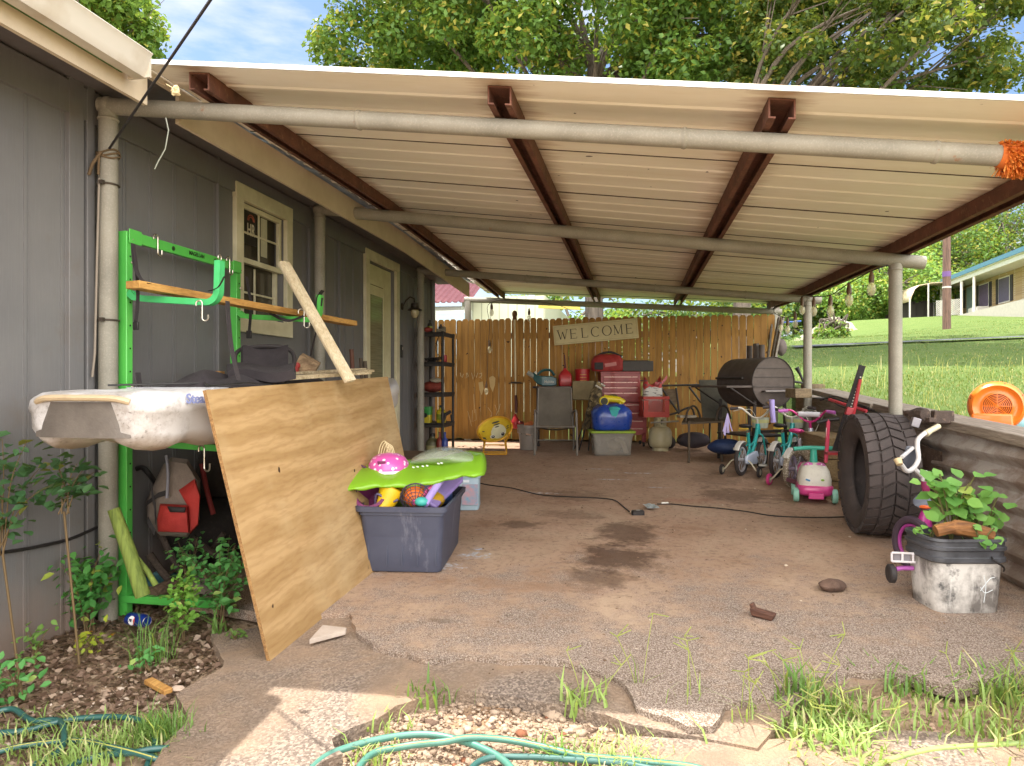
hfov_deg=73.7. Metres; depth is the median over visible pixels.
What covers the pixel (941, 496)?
potted plant
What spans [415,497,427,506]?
toy fish
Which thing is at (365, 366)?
rod
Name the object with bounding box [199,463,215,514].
webbing loop
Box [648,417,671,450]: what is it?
propane tank
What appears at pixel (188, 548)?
leafy shrub
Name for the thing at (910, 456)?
balance bike
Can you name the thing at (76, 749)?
grass tuft
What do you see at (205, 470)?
hook
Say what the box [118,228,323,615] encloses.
kayak rack
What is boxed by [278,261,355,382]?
trim plank
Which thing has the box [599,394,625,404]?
air pump
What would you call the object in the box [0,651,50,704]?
shrub
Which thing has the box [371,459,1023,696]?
grit
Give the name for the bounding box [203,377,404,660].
plywood sheet
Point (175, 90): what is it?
insect nest
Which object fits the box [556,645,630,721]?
grass tuft
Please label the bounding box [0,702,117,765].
grass tuft
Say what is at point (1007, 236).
broadleaf tree
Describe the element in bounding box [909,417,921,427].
bright block
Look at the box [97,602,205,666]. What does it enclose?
grass tuft
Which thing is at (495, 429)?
saucer chair
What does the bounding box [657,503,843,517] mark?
extension cord
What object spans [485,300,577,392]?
string lights
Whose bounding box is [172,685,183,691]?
pale stone
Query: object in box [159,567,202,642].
shrub
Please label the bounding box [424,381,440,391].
red bag
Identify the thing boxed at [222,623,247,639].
weed
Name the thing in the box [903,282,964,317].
carport
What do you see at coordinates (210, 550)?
stick
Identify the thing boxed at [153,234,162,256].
hook
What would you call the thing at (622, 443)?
cream hose
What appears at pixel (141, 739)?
grass tuft
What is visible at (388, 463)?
kids helmet
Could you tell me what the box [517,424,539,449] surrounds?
grey bucket
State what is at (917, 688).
grass tuft
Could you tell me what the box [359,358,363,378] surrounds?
rod
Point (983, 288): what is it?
window
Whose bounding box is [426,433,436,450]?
solvent jug
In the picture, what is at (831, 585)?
rock
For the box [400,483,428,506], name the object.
net basket
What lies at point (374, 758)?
grass tuft
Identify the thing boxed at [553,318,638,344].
welcome sign
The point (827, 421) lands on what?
toy scooter
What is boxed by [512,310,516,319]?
wooden knob
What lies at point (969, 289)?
door
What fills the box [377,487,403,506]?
yellow cup
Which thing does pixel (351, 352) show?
rod
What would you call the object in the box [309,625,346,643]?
tile shard
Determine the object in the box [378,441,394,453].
string loops
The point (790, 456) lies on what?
kids bike
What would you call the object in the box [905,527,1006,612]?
square bucket
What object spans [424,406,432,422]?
plant food tub
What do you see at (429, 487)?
toy wand
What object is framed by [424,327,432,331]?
red pouch
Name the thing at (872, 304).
broadleaf tree
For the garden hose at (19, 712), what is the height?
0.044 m
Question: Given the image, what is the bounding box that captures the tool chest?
[597,371,646,446]
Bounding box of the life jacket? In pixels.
[146,457,200,536]
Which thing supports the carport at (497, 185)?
on the ground at (246, 624)
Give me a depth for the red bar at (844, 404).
5.69 m
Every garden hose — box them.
[0,706,67,765]
[0,714,157,765]
[0,738,158,761]
[67,745,310,765]
[310,731,513,765]
[356,734,701,765]
[469,753,653,765]
[873,740,1023,765]
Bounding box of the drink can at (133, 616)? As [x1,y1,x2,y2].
[124,612,151,627]
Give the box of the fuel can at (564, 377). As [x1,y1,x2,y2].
[558,354,571,385]
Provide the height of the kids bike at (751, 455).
0.701 m
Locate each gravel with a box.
[343,701,623,765]
[790,690,1018,739]
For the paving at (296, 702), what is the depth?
2.59 m
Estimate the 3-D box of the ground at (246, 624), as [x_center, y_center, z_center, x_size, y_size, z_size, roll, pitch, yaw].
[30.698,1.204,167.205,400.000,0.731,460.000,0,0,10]
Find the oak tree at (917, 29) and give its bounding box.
[709,0,1023,411]
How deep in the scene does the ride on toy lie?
5.76 m
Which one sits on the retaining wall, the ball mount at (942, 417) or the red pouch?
the ball mount at (942, 417)
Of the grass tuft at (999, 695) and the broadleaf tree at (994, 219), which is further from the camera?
the broadleaf tree at (994, 219)
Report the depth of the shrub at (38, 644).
3.00 m
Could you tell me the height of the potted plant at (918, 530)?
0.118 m
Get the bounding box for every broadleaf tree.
[505,294,650,370]
[603,298,802,357]
[725,286,862,335]
[783,269,911,333]
[813,247,962,320]
[858,220,1010,318]
[911,203,1023,315]
[915,205,1023,315]
[966,206,1023,254]
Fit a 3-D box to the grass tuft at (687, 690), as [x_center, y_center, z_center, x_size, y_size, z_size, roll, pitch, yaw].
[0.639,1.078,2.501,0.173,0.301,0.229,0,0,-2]
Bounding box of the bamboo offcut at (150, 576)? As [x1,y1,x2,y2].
[139,557,158,585]
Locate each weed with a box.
[73,614,114,654]
[118,645,164,673]
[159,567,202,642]
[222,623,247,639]
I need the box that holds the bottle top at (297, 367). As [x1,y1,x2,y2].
[295,362,299,371]
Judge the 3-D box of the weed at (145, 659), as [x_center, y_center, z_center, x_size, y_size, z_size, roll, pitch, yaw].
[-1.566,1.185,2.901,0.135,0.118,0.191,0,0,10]
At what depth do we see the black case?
9.35 m
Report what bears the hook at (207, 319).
hanging from the kayak rack
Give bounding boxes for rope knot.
[87,148,120,174]
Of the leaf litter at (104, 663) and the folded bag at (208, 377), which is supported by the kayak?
the folded bag at (208, 377)
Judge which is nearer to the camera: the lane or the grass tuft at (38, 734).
the grass tuft at (38, 734)
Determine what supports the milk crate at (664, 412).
on the propane tank
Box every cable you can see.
[1,525,97,553]
[108,0,211,148]
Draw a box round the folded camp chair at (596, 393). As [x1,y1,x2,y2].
[574,381,604,450]
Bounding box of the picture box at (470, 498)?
[459,476,480,509]
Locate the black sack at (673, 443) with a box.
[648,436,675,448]
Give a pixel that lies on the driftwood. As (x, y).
(961, 528)
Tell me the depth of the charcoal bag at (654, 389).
8.98 m
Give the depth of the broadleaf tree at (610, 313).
24.03 m
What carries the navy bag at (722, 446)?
on the patio slab
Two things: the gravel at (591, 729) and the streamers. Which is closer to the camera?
the gravel at (591, 729)
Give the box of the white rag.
[430,378,440,382]
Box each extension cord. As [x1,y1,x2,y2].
[480,483,629,511]
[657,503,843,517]
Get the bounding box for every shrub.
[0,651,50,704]
[11,619,58,662]
[41,535,123,634]
[164,531,211,579]
[165,535,247,628]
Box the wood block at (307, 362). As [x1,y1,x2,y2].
[297,353,320,370]
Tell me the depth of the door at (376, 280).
7.48 m
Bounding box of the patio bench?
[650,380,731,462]
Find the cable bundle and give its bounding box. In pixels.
[820,395,874,410]
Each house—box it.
[0,0,473,662]
[435,280,567,411]
[794,317,856,340]
[922,246,1023,316]
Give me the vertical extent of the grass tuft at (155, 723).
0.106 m
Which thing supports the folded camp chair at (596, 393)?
on the patio slab
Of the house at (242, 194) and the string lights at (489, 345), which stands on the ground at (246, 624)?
the house at (242, 194)
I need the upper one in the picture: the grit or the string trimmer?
the string trimmer
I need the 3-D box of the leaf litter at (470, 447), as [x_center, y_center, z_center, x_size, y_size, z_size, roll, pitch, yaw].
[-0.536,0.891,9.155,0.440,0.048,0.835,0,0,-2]
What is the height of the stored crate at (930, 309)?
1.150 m
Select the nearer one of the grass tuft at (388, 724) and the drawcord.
the grass tuft at (388, 724)
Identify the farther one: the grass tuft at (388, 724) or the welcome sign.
the welcome sign
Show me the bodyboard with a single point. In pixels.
(447, 488)
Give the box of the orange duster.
[991,139,1023,179]
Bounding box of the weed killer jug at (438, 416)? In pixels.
[436,405,445,422]
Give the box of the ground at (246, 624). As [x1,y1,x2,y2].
[0,438,1023,765]
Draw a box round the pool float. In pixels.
[348,450,486,490]
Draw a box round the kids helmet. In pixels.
[361,453,408,474]
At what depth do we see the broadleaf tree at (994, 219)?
62.73 m
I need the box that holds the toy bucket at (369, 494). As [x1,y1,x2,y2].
[356,487,383,506]
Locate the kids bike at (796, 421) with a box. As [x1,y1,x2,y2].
[762,405,816,477]
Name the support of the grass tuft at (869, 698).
on the ground at (246, 624)
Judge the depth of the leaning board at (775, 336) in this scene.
9.30 m
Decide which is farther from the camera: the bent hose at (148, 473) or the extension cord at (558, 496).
the extension cord at (558, 496)
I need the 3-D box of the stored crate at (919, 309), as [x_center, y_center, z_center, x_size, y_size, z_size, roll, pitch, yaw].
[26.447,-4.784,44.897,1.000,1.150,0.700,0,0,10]
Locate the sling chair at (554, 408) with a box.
[533,387,577,455]
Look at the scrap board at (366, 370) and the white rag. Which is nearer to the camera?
the scrap board at (366, 370)
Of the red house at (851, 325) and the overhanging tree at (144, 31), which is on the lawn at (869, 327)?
the red house at (851, 325)
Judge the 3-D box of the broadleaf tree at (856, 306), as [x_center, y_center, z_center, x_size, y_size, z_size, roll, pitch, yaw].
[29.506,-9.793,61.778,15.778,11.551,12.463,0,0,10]
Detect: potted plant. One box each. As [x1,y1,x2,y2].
[910,468,996,538]
[913,523,949,536]
[953,491,1017,531]
[962,524,1003,549]
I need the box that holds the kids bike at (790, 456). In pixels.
[766,409,836,486]
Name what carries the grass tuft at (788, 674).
on the paving at (296, 702)
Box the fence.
[435,314,774,444]
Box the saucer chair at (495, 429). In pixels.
[476,416,512,454]
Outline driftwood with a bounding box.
[932,520,995,538]
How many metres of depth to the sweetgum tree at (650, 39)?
15.70 m
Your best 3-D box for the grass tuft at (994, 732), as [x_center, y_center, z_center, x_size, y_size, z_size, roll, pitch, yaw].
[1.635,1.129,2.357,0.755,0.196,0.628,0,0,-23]
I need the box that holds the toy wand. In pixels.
[412,485,432,504]
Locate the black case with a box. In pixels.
[622,360,652,370]
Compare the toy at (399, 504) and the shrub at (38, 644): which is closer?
the shrub at (38, 644)
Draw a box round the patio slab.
[149,440,1023,733]
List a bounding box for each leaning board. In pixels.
[767,324,772,356]
[770,316,779,356]
[773,316,784,356]
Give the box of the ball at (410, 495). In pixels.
[404,486,423,506]
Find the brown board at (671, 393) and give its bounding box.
[665,389,676,404]
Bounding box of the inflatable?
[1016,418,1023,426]
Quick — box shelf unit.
[424,331,454,450]
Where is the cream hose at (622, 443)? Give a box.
[615,437,627,452]
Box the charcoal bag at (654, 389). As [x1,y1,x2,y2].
[642,376,666,411]
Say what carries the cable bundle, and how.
on the retaining wall
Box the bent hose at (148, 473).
[135,465,155,484]
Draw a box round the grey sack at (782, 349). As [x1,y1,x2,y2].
[778,339,786,355]
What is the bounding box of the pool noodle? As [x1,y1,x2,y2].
[424,481,443,506]
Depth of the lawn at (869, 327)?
13.89 m
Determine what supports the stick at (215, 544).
on the patio slab
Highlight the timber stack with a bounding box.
[803,431,840,499]
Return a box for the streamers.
[723,413,732,435]
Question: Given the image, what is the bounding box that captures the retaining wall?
[796,388,1023,588]
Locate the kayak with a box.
[28,378,398,450]
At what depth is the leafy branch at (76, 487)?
2.97 m
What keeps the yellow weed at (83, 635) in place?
on the leaf litter at (104, 663)
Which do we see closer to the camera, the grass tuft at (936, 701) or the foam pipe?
the grass tuft at (936, 701)
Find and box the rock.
[818,578,846,591]
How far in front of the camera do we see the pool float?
4.14 m
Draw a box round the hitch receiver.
[904,407,930,419]
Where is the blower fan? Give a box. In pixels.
[967,381,1023,425]
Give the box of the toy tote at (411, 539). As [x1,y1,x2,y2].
[355,486,465,571]
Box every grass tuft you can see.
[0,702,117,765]
[1,716,154,765]
[17,696,219,765]
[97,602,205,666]
[114,690,206,748]
[193,605,236,634]
[334,728,412,765]
[355,702,421,733]
[395,662,476,714]
[508,728,594,765]
[546,720,689,765]
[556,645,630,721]
[610,613,668,681]
[666,627,700,704]
[690,671,922,765]
[717,652,766,722]
[748,649,889,729]
[766,621,844,706]
[779,728,964,765]
[804,677,942,739]
[844,647,966,710]
[876,678,996,717]
[888,683,1023,765]
[921,649,1023,719]
[939,640,1023,707]
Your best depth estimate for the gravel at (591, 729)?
2.44 m
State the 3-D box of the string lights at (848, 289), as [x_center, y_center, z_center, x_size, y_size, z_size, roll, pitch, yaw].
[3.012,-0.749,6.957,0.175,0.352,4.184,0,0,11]
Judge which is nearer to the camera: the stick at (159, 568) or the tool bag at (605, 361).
the stick at (159, 568)
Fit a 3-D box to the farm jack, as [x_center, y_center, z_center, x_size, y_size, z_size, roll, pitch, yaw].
[2.570,0.209,5.310,0.190,0.703,0.277,0,0,-33]
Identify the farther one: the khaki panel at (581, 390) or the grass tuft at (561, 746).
the khaki panel at (581, 390)
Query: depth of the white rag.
8.54 m
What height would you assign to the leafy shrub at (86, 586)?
0.488 m
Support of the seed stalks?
on the lawn at (869, 327)
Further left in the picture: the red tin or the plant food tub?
the plant food tub
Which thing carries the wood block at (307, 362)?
on the scrap board at (313, 372)
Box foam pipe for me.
[769,399,775,422]
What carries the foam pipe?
attached to the kids bike at (790, 456)
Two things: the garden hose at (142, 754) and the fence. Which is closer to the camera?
the garden hose at (142, 754)
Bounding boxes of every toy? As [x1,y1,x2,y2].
[395,500,410,506]
[419,492,444,506]
[444,493,452,503]
[791,446,837,503]
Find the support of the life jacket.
hanging from the kayak rack
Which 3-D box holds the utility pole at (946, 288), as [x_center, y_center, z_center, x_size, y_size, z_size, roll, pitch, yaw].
[16.561,-5.992,25.999,0.317,8.501,0.304,0,0,10]
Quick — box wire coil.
[424,357,440,361]
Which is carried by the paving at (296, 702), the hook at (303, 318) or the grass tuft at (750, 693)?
the grass tuft at (750, 693)
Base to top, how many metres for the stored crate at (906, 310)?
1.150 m
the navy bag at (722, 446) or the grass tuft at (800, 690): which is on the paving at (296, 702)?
the grass tuft at (800, 690)
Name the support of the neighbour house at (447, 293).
on the back yard at (779, 438)
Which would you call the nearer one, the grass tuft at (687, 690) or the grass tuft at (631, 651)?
the grass tuft at (687, 690)
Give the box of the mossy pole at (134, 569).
[107,507,150,598]
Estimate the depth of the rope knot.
3.44 m
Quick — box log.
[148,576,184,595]
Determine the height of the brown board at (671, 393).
0.218 m
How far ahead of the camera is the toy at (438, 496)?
4.30 m
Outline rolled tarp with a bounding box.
[271,378,322,384]
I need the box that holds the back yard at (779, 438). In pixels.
[511,382,781,442]
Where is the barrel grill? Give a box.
[691,343,794,464]
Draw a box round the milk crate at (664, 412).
[639,396,669,416]
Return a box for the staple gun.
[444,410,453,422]
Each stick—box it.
[146,552,172,580]
[157,534,187,576]
[190,535,232,567]
[196,531,225,564]
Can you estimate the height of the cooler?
0.342 m
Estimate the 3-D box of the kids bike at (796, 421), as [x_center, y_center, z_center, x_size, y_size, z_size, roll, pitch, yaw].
[2.928,0.603,7.182,0.524,0.723,0.924,0,0,15]
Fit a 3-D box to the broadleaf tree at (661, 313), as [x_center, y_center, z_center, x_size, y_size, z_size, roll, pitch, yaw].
[7.771,-2.826,30.149,9.813,4.770,7.854,0,0,10]
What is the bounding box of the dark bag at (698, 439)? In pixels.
[677,432,709,447]
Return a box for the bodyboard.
[423,477,462,506]
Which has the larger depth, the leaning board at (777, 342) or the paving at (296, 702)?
the leaning board at (777, 342)
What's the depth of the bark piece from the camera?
3.27 m
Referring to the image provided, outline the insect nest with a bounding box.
[166,84,180,96]
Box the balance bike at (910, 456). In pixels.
[885,424,940,582]
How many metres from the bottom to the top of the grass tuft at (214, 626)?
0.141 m
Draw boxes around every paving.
[152,618,912,765]
[615,730,1023,765]
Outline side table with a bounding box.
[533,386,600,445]
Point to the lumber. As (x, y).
(154, 288)
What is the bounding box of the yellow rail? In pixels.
[538,305,579,309]
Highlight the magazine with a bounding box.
[676,415,696,417]
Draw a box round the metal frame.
[662,384,710,442]
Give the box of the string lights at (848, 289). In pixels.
[774,265,887,331]
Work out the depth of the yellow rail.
14.27 m
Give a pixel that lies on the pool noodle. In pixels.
(431, 493)
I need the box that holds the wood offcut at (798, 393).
[785,388,811,397]
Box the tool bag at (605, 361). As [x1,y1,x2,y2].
[591,351,622,370]
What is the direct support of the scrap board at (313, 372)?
on the rolled tarp
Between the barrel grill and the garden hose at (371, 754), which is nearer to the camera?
the garden hose at (371, 754)
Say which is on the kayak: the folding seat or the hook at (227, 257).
the folding seat
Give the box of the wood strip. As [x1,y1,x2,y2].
[144,677,172,694]
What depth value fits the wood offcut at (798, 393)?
7.32 m
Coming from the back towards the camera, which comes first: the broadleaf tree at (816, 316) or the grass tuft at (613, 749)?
the broadleaf tree at (816, 316)
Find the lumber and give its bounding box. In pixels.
[126,280,356,325]
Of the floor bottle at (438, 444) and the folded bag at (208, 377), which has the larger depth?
the floor bottle at (438, 444)
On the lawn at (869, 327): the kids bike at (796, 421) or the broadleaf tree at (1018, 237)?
the broadleaf tree at (1018, 237)
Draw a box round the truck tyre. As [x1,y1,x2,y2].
[838,413,922,535]
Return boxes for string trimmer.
[509,319,523,428]
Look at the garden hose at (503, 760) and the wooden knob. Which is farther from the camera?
the wooden knob
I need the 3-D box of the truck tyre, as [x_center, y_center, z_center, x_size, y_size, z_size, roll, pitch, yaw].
[2.561,0.636,4.796,0.320,0.850,0.850,0,0,12]
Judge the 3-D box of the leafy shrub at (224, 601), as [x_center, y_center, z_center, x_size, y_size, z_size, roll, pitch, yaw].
[-1.475,0.996,3.367,0.407,0.443,0.303,0,0,-39]
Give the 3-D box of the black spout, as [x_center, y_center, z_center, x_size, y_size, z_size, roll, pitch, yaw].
[3.620,-0.111,8.606,0.117,0.193,0.055,0,0,-10]
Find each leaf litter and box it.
[0,603,233,765]
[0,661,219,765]
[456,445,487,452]
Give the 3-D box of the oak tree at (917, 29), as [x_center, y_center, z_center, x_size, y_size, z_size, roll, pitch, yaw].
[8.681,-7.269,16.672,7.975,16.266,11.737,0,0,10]
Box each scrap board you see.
[293,371,371,379]
[296,368,366,374]
[296,369,373,375]
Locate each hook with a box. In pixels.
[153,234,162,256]
[195,300,208,321]
[198,445,210,471]
[226,256,232,275]
[298,308,309,328]
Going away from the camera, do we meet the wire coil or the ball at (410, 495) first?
the ball at (410, 495)
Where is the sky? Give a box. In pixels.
[128,0,1023,347]
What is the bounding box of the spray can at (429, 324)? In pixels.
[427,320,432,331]
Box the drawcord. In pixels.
[165,455,169,497]
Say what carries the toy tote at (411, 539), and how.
on the patio slab
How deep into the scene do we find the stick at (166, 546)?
3.79 m
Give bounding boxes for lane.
[792,336,1023,346]
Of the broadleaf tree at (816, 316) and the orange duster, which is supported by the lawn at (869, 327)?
the broadleaf tree at (816, 316)
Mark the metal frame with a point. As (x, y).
(678, 410)
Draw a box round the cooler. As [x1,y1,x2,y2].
[591,403,631,430]
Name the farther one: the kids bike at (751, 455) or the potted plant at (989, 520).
the kids bike at (751, 455)
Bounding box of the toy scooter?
[817,417,839,462]
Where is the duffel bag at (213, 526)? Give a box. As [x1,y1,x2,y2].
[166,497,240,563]
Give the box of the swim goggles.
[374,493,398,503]
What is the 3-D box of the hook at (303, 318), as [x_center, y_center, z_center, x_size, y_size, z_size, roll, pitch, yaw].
[-1.347,-0.419,4.420,0.079,0.132,0.009,0,0,-7]
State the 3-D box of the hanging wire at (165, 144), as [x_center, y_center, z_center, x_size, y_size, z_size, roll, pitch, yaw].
[-1.668,-1.140,3.250,0.071,0.246,0.006,0,0,0]
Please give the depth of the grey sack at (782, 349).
9.54 m
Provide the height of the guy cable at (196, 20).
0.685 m
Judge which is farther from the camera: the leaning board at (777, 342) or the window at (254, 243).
the leaning board at (777, 342)
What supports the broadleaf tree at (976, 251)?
on the lawn at (869, 327)
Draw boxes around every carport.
[95,59,1023,625]
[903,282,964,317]
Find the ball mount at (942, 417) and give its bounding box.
[920,410,953,423]
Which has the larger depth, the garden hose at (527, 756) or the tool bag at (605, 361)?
the tool bag at (605, 361)
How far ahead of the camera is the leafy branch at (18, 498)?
2.87 m
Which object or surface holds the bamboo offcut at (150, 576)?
attached to the mossy pole at (134, 569)
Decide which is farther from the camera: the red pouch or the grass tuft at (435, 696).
the red pouch
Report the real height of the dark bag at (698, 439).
0.211 m
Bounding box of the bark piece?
[749,602,775,620]
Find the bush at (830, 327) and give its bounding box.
[812,312,853,339]
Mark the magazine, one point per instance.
(688, 416)
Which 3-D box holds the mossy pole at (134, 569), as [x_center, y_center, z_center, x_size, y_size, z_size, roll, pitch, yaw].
[-1.823,0.807,3.252,0.197,0.433,0.068,0,0,1]
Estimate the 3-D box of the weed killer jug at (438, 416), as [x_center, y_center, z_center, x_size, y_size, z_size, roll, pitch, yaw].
[-0.886,0.387,8.536,0.122,0.220,0.122,0,0,10]
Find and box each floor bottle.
[436,432,441,450]
[442,432,447,450]
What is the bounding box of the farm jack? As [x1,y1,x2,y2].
[824,365,865,454]
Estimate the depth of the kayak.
2.71 m
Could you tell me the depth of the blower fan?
4.70 m
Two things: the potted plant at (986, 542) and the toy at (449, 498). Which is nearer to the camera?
the potted plant at (986, 542)
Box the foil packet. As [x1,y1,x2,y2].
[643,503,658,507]
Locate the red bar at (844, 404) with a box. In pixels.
[828,398,867,412]
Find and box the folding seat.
[227,344,296,381]
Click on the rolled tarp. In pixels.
(301, 381)
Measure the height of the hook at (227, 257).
0.121 m
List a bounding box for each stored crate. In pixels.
[903,301,915,317]
[912,301,923,316]
[921,301,932,316]
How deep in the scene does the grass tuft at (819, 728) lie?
2.34 m
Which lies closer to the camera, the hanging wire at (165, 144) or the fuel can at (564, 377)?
the hanging wire at (165, 144)
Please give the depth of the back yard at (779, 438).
11.28 m
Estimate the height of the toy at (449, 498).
0.126 m
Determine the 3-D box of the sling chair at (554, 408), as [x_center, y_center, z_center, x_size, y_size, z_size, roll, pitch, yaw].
[0.554,0.476,8.770,0.561,0.859,0.515,0,0,2]
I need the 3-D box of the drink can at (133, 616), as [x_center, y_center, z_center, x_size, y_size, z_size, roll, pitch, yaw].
[-1.770,1.120,3.227,0.123,0.059,0.070,0,0,22]
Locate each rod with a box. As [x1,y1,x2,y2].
[349,349,354,376]
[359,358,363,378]
[363,361,367,377]
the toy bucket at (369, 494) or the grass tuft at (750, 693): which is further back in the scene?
the toy bucket at (369, 494)
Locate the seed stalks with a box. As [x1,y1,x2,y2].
[799,353,1023,413]
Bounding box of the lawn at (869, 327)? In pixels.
[689,315,1023,438]
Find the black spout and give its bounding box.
[795,367,802,381]
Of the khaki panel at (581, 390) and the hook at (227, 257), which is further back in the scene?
the khaki panel at (581, 390)
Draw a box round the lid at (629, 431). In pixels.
[587,429,635,433]
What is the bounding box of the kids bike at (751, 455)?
[719,407,778,477]
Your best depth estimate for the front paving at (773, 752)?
2.24 m
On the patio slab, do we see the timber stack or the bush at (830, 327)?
the timber stack
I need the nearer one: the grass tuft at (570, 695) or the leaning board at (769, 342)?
the grass tuft at (570, 695)
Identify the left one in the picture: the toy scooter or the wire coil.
the wire coil
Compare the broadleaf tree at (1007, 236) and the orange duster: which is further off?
the broadleaf tree at (1007, 236)
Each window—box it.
[232,181,292,337]
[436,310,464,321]
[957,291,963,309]
[979,282,989,306]
[998,275,1009,303]
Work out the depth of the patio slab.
3.62 m
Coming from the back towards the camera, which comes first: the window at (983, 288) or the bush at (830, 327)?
the window at (983, 288)
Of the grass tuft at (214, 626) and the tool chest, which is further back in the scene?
the tool chest
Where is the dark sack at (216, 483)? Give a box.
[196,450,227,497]
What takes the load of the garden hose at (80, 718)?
on the ground at (246, 624)
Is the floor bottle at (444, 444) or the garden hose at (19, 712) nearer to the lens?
the garden hose at (19, 712)
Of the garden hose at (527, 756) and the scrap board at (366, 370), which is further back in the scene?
the scrap board at (366, 370)
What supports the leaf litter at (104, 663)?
on the ground at (246, 624)
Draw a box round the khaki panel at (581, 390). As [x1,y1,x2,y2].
[572,381,593,399]
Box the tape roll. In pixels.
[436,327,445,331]
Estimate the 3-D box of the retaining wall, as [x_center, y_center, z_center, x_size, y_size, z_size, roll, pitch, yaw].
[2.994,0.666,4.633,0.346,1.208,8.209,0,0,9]
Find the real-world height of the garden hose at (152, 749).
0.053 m
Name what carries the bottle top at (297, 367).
on the rolled tarp
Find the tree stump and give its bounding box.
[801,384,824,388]
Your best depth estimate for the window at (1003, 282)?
38.76 m
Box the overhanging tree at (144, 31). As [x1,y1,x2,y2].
[75,0,171,59]
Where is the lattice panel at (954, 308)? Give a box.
[936,299,959,315]
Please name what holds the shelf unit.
on the patio slab
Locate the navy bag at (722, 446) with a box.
[707,439,742,453]
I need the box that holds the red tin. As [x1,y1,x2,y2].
[575,369,589,380]
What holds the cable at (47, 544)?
attached to the house at (242, 194)
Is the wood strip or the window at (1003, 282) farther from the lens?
the window at (1003, 282)
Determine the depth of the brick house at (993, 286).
38.61 m
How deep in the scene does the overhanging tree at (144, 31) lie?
14.21 m
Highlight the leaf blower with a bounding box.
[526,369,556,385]
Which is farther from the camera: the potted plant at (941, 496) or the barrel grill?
the barrel grill
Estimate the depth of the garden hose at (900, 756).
2.25 m
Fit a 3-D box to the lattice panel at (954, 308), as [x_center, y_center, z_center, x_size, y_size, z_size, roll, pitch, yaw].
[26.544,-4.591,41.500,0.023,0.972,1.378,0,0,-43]
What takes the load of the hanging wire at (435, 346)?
hanging from the shelf unit
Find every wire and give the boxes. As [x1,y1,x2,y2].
[91,178,100,376]
[154,118,168,168]
[435,336,440,361]
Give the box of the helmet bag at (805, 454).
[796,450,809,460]
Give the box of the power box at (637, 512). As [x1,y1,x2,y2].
[631,510,644,514]
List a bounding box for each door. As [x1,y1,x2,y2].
[363,248,399,432]
[967,286,972,312]
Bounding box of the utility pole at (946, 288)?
[942,236,950,329]
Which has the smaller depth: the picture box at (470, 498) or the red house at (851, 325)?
the picture box at (470, 498)
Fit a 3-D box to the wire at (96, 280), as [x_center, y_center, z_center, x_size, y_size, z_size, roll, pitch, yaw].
[-2.094,-0.530,3.437,0.052,1.001,0.017,0,0,10]
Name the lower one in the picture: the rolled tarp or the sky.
the rolled tarp
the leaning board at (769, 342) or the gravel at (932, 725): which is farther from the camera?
the leaning board at (769, 342)
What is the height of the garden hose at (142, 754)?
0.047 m
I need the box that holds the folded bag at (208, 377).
[163,370,272,387]
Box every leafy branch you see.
[0,430,91,674]
[19,452,108,667]
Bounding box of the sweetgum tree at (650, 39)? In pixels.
[301,0,844,376]
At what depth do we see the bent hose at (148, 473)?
3.79 m
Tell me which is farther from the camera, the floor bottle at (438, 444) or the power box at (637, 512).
the floor bottle at (438, 444)
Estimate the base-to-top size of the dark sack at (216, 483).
0.505 m

